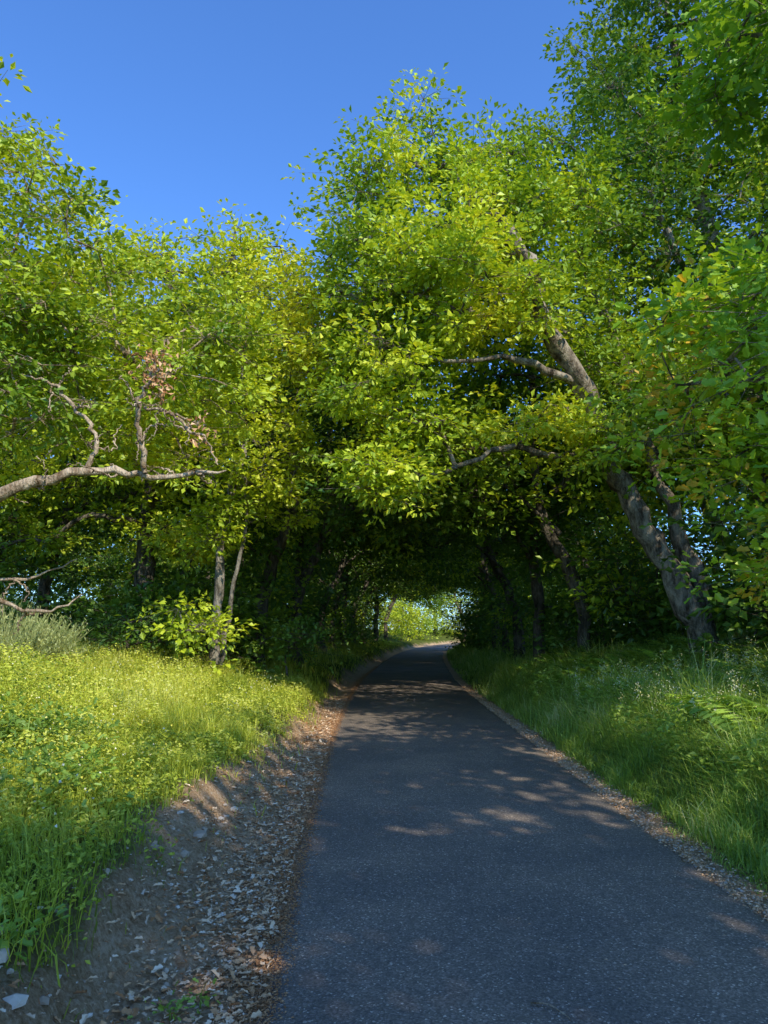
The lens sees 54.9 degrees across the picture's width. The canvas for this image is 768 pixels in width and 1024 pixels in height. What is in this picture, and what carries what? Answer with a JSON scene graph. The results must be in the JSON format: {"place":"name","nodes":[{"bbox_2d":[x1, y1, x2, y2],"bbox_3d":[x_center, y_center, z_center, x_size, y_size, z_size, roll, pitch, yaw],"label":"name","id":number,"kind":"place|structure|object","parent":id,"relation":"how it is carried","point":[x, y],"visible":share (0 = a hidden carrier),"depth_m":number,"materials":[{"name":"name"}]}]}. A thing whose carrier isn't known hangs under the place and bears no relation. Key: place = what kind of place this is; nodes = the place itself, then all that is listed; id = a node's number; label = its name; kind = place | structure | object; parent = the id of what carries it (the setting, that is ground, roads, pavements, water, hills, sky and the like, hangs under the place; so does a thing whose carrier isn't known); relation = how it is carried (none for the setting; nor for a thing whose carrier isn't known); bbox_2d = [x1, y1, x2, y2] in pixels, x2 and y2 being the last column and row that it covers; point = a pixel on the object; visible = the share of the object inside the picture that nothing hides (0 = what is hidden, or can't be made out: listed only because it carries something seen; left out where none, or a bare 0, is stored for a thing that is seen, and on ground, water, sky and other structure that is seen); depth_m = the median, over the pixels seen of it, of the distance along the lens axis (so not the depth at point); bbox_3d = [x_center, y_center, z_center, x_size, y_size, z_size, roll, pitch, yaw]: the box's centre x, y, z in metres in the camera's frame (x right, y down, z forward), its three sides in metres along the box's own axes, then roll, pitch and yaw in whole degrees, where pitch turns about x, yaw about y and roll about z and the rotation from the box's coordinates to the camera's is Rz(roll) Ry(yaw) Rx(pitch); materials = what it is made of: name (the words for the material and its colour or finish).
{"place":"outdoors","nodes":[
{"label":"outdoors","id":0,"kind":"place"},
{"bbox_2d":[0,630,767,1023],"bbox_3d":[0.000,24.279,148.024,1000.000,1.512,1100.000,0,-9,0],"label":"ground","id":1,"kind":"structure","parent":0,"point":[118,936],"depth_m":3.88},
{"bbox_2d":[1,889,23,914],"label":"dock plant","id":2,"kind":"object","parent":1,"relation":"on","point":[19,893],"visible":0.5,"depth_m":3.03,"materials":[{"name":"green plant"}]},
{"bbox_2d":[4,550,44,592],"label":"woodland tree","id":3,"kind":"object","parent":1,"relation":"on","point":[25,576],"visible":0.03,"depth_m":57.25,"materials":[{"name":"green plant"}]},
{"bbox_2d":[0,899,83,960],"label":"dock plant","id":4,"kind":"object","parent":1,"relation":"on","point":[13,937],"visible":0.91,"depth_m":2.81,"materials":[{"name":"green plant"}]},
{"bbox_2d":[0,404,86,560],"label":"woodland tree","id":5,"kind":"object","parent":1,"relation":"on","point":[53,515],"visible":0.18,"depth_m":18.24,"materials":[{"name":"green plant"}]},
{"bbox_2d":[5,501,87,616],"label":"woodland tree","id":6,"kind":"object","parent":1,"relation":"on","point":[37,582],"depth_m":56.82,"materials":[{"name":"green plant"}]},
{"bbox_2d":[0,593,94,667],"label":"broom bush","id":7,"kind":"object","parent":1,"relation":"on","point":[51,643],"visible":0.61,"depth_m":10.02,"materials":[{"name":"green plant"}]},
{"bbox_2d":[9,504,112,577],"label":"woodland tree","id":8,"kind":"object","parent":1,"relation":"on","point":[75,554],"visible":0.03,"depth_m":30.79,"materials":[{"name":"green plant"}]},
{"bbox_2d":[0,684,156,819],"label":"bramble bush","id":9,"kind":"object","parent":1,"relation":"on","point":[46,759],"visible":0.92,"depth_m":4.88,"materials":[{"name":"green plant"}]},
{"bbox_2d":[32,521,131,606],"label":"woodland tree","id":10,"kind":"object","parent":1,"relation":"on","point":[75,580],"visible":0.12,"depth_m":54.31,"materials":[{"name":"green plant"}]},
{"bbox_2d":[0,383,186,621],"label":"woodland tree","id":11,"kind":"object","parent":1,"relation":"on","point":[114,537],"visible":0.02,"depth_m":24.68,"materials":[{"name":"green plant"}]},
{"bbox_2d":[60,525,184,600],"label":"woodland tree","id":12,"kind":"object","parent":1,"relation":"on","point":[121,557],"visible":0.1,"depth_m":53.34,"materials":[{"name":"green plant"}]},
{"bbox_2d":[0,248,250,622],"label":"woodland tree","id":13,"kind":"object","parent":1,"relation":"on","point":[44,587],"visible":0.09,"depth_m":18.95,"materials":[{"name":"green plant"}]},
{"bbox_2d":[58,455,235,608],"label":"woodland tree","id":14,"kind":"object","parent":1,"relation":"on","point":[71,567],"visible":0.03,"depth_m":31.00,"materials":[{"name":"green plant"}]},
{"bbox_2d":[0,209,320,637],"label":"ash tree","id":15,"kind":"object","parent":1,"relation":"on","point":[146,529],"visible":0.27,"depth_m":16.16,"materials":[{"name":"green plant"}]},
{"bbox_2d":[127,980,194,1023],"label":"dock plant","id":16,"kind":"object","parent":1,"relation":"on","point":[176,1008],"visible":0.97,"depth_m":2.97,"materials":[{"name":"green plant"}]},
{"bbox_2d":[0,54,339,634],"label":"oak tree","id":17,"kind":"object","parent":1,"relation":"on","point":[39,300],"visible":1,"depth_m":10.53,"materials":[{"name":"green plant"}]},
{"bbox_2d":[0,582,362,678],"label":"hazel bush","id":18,"kind":"object","parent":1,"relation":"on","point":[101,631],"visible":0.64,"depth_m":13.88,"materials":[{"name":"green plant"}]},
{"bbox_2d":[170,978,222,1013],"bbox_3d":[-0.789,2.020,3.055,0.186,0.176,0.267,-8,-12,40],"label":"dock plant","id":19,"kind":"object","parent":1,"relation":"on","point":[201,997],"visible":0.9,"depth_m":3.06,"materials":[{"name":"green plant"}]},
{"bbox_2d":[80,306,323,593],"bbox_3d":[-6.029,-1.211,25.482,9.540,12.207,8.029,2,-9,-14],"label":"woodland tree","id":20,"kind":"object","parent":1,"relation":"on","point":[166,560],"visible":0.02,"depth_m":25.17,"materials":[{"name":"green plant"}]},
{"bbox_2d":[0,633,406,1023],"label":"grass bank","id":21,"kind":"structure","parent":1,"relation":"on","point":[150,724],"depth_m":6.58,"materials":[{"name":"green plant"}]},
{"bbox_2d":[156,519,283,585],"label":"woodland tree","id":22,"kind":"object","parent":1,"relation":"on","point":[196,567],"visible":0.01,"depth_m":49.59,"materials":[{"name":"green plant"}]},
{"bbox_2d":[78,198,371,674],"bbox_3d":[-3.122,-1.502,14.560,6.169,9.108,4.528,-4,-10,22],"label":"birch tree","id":23,"kind":"object","parent":1,"relation":"on","point":[221,517],"visible":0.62,"depth_m":13.96,"materials":[{"name":"green plant"}]},
{"bbox_2d":[160,453,353,594],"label":"woodland tree","id":24,"kind":"object","parent":1,"relation":"on","point":[231,570],"visible":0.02,"depth_m":33.23,"materials":[{"name":"green plant"}]},
{"bbox_2d":[244,555,361,594],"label":"woodland tree","id":25,"kind":"object","parent":1,"relation":"on","point":[290,577],"depth_m":41.93,"materials":[{"name":"green plant"}]},
{"bbox_2d":[166,243,477,669],"bbox_3d":[-2.246,-1.053,18.934,8.966,10.619,6.485,-3,-9,16],"label":"woodland tree","id":26,"kind":"object","parent":1,"relation":"on","point":[275,550],"visible":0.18,"depth_m":18.34,"materials":[{"name":"green plant"}]},
{"bbox_2d":[238,368,428,626],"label":"woodland tree","id":27,"kind":"object","parent":1,"relation":"on","point":[322,563],"visible":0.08,"depth_m":26.78,"materials":[{"name":"green plant"}]},
{"bbox_2d":[200,275,470,666],"bbox_3d":[-1.660,-1.319,23.238,9.540,12.718,8.029,5,-10,-30],"label":"woodland tree","id":28,"kind":"object","parent":1,"relation":"on","point":[305,574],"visible":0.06,"depth_m":22.83,"materials":[{"name":"green plant"}]},
{"bbox_2d":[266,518,429,651],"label":"woodland tree","id":29,"kind":"object","parent":1,"relation":"on","point":[350,560],"visible":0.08,"depth_m":32.11,"materials":[{"name":"green plant"}]},
{"bbox_2d":[284,518,431,645],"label":"woodland tree","id":30,"kind":"object","parent":1,"relation":"on","point":[344,593],"visible":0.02,"depth_m":39.63,"materials":[{"name":"green plant"}]},
{"bbox_2d":[306,576,410,596],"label":"woodland tree","id":31,"kind":"object","parent":1,"relation":"on","point":[371,584],"depth_m":47.03,"materials":[{"name":"green plant"}]},
{"bbox_2d":[284,540,441,647],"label":"woodland tree","id":32,"kind":"object","parent":1,"relation":"on","point":[335,607],"visible":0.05,"depth_m":35.70,"materials":[{"name":"green plant"}]},
{"bbox_2d":[318,568,426,645],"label":"woodland tree","id":33,"kind":"object","parent":1,"relation":"on","point":[365,585],"visible":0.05,"depth_m":45.16,"materials":[{"name":"green plant"}]},
{"bbox_2d":[0,461,767,679],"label":"understory shrubs","id":34,"kind":"object","parent":1,"relation":"on","point":[480,627],"visible":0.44,"depth_m":16.19,"materials":[{"name":"green plant"}]},
{"bbox_2d":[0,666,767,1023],"bbox_3d":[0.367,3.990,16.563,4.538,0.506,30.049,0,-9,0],"label":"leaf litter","id":35,"kind":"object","parent":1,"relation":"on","point":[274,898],"visible":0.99,"depth_m":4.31,"materials":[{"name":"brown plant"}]},
{"bbox_2d":[0,702,767,1023],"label":"pebbles","id":36,"kind":"object","parent":1,"relation":"on","point":[16,1000],"visible":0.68,"depth_m":4.41,"materials":[{"name":"stone"}]},
{"bbox_2d":[347,578,425,643],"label":"woodland tree","id":37,"kind":"object","parent":1,"relation":"on","point":[370,591],"visible":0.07,"depth_m":49.66,"materials":[{"name":"green plant"}]},
{"bbox_2d":[350,578,449,641],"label":"woodland tree","id":38,"kind":"object","parent":1,"relation":"on","point":[376,609],"visible":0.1,"depth_m":53.33,"materials":[{"name":"green plant"}]},
{"bbox_2d":[387,590,428,629],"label":"woodland tree","id":39,"kind":"object","parent":1,"relation":"on","point":[408,604],"visible":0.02,"depth_m":95.98,"materials":[{"name":"green plant"}]},
{"bbox_2d":[368,585,457,641],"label":"woodland tree","id":40,"kind":"object","parent":1,"relation":"on","point":[388,613],"visible":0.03,"depth_m":59.39,"materials":[{"name":"green plant"}]},
{"bbox_2d":[401,589,460,632],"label":"woodland tree","id":41,"kind":"object","parent":1,"relation":"on","point":[436,611],"visible":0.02,"depth_m":100.22,"materials":[{"name":"green plant"}]},
{"bbox_2d":[353,590,529,640],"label":"sunlit hedge","id":42,"kind":"object","parent":1,"relation":"on","point":[410,621],"visible":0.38,"depth_m":74.90,"materials":[{"name":"green plant"}]},
{"bbox_2d":[414,588,477,629],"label":"woodland tree","id":43,"kind":"object","parent":1,"relation":"on","point":[437,597],"visible":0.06,"depth_m":92.53,"materials":[{"name":"green plant"}]},
{"bbox_2d":[400,540,514,615],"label":"woodland tree","id":44,"kind":"object","parent":1,"relation":"on","point":[453,587],"visible":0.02,"depth_m":43.30,"materials":[{"name":"green plant"}]},
{"bbox_2d":[432,582,483,612],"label":"woodland tree","id":45,"kind":"object","parent":1,"relation":"on","point":[460,593],"visible":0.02,"depth_m":55.24,"materials":[{"name":"green plant"}]},
{"bbox_2d":[380,523,560,649],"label":"woodland tree","id":46,"kind":"object","parent":1,"relation":"on","point":[482,582],"visible":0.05,"depth_m":35.52,"materials":[{"name":"green plant"}]},
{"bbox_2d":[419,575,524,596],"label":"woodland tree","id":47,"kind":"object","parent":1,"relation":"on","point":[456,587],"depth_m":48.04,"materials":[{"name":"green plant"}]},
{"bbox_2d":[415,547,529,628],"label":"woodland tree","id":48,"kind":"object","parent":1,"relation":"on","point":[469,586],"visible":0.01,"depth_m":38.98,"materials":[{"name":"green plant"}]},
{"bbox_2d":[379,484,576,656],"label":"woodland tree","id":49,"kind":"object","parent":1,"relation":"on","point":[483,565],"visible":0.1,"depth_m":30.72,"materials":[{"name":"green plant"}]},
{"bbox_2d":[363,376,605,662],"bbox_3d":[3.722,0.099,26.110,9.438,11.084,6.826,-1,-9,6],"label":"woodland tree","id":50,"kind":"object","parent":1,"relation":"on","point":[500,576],"visible":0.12,"depth_m":25.65,"materials":[{"name":"green plant"}]},
{"bbox_2d":[367,337,652,666],"bbox_3d":[3.468,-0.299,21.207,9.848,10.254,6.865,6,-11,-32],"label":"woodland tree","id":51,"kind":"object","parent":1,"relation":"on","point":[530,554],"visible":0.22,"depth_m":20.95,"materials":[{"name":"green plant"}]},
{"bbox_2d":[270,62,767,659],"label":"oak tree","id":52,"kind":"object","parent":1,"relation":"on","point":[432,290],"visible":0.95,"depth_m":12.87,"materials":[{"name":"green plant"}]},
{"bbox_2d":[340,192,711,654],"bbox_3d":[3.685,-1.915,18.352,9.540,12.460,8.029,-1,-9,4],"label":"woodland tree","id":53,"kind":"object","parent":1,"relation":"on","point":[536,505],"visible":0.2,"depth_m":17.25,"materials":[{"name":"green plant"}]},
{"bbox_2d":[476,509,625,589],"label":"woodland tree","id":54,"kind":"object","parent":1,"relation":"on","point":[555,559],"visible":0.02,"depth_m":39.72,"materials":[{"name":"green plant"}]},
{"bbox_2d":[488,426,667,587],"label":"woodland tree","id":55,"kind":"object","parent":1,"relation":"on","point":[659,526],"visible":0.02,"depth_m":31.97,"materials":[{"name":"green plant"}]},
{"bbox_2d":[446,610,767,897],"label":"grass verge","id":56,"kind":"object","parent":1,"relation":"on","point":[683,766],"depth_m":8.19,"materials":[{"name":"green plant"}]},
{"bbox_2d":[488,364,740,620],"bbox_3d":[7.701,-0.856,26.265,10.832,11.848,7.552,2,-9,-10],"label":"woodland tree","id":57,"kind":"object","parent":1,"relation":"on","point":[627,525],"visible":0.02,"depth_m":25.26,"materials":[{"name":"green plant"}]},
{"bbox_2d":[479,0,767,621],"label":"oak tree","id":58,"kind":"object","parent":1,"relation":"on","point":[634,61],"visible":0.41,"depth_m":15.68,"materials":[{"name":"green plant"}]},
{"bbox_2d":[499,169,767,619],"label":"woodland tree","id":59,"kind":"object","parent":1,"relation":"on","point":[584,474],"visible":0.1,"depth_m":19.42,"materials":[{"name":"green plant"}]},
{"bbox_2d":[506,635,767,756],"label":"fern bed","id":60,"kind":"object","parent":1,"relation":"on","point":[717,712],"visible":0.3,"depth_m":10.84,"materials":[{"name":"green plant"}]},
{"bbox_2d":[583,0,767,610],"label":"sycamore tree","id":61,"kind":"object","parent":1,"relation":"on","point":[745,325],"visible":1,"depth_m":8.26,"materials":[{"name":"green plant"}]},
{"bbox_2d":[602,215,767,543],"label":"woodland tree","id":62,"kind":"object","parent":1,"relation":"on","point":[710,472],"visible":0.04,"depth_m":18.67,"materials":[{"name":"green plant"}]},
{"bbox_2d":[704,84,767,502],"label":"woodland tree","id":63,"kind":"object","parent":1,"relation":"on","point":[751,497],"visible":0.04,"depth_m":15.80,"materials":[{"name":"green plant"}]},
{"bbox_2d":[0,0,767,629],"label":"sky","id":64,"kind":"structure","parent":0,"point":[183,107],"materials":[{"name":"blue"}]},
{"bbox_2d":[256,643,767,1023],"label":"asphalt path","id":65,"kind":"structure","parent":0,"point":[433,735],"depth_m":4.24,"materials":[{"name":"grey asphalt"}]},
{"bbox_2d":[531,1002,570,1019],"bbox_3d":[0.674,1.994,2.969,0.186,0.017,0.030,-9,-13,44],"label":"fallen twig","id":66,"kind":"object","parent":65,"relation":"on","point":[551,1006],"visible":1,"depth_m":2.99,"materials":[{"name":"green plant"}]}
]}

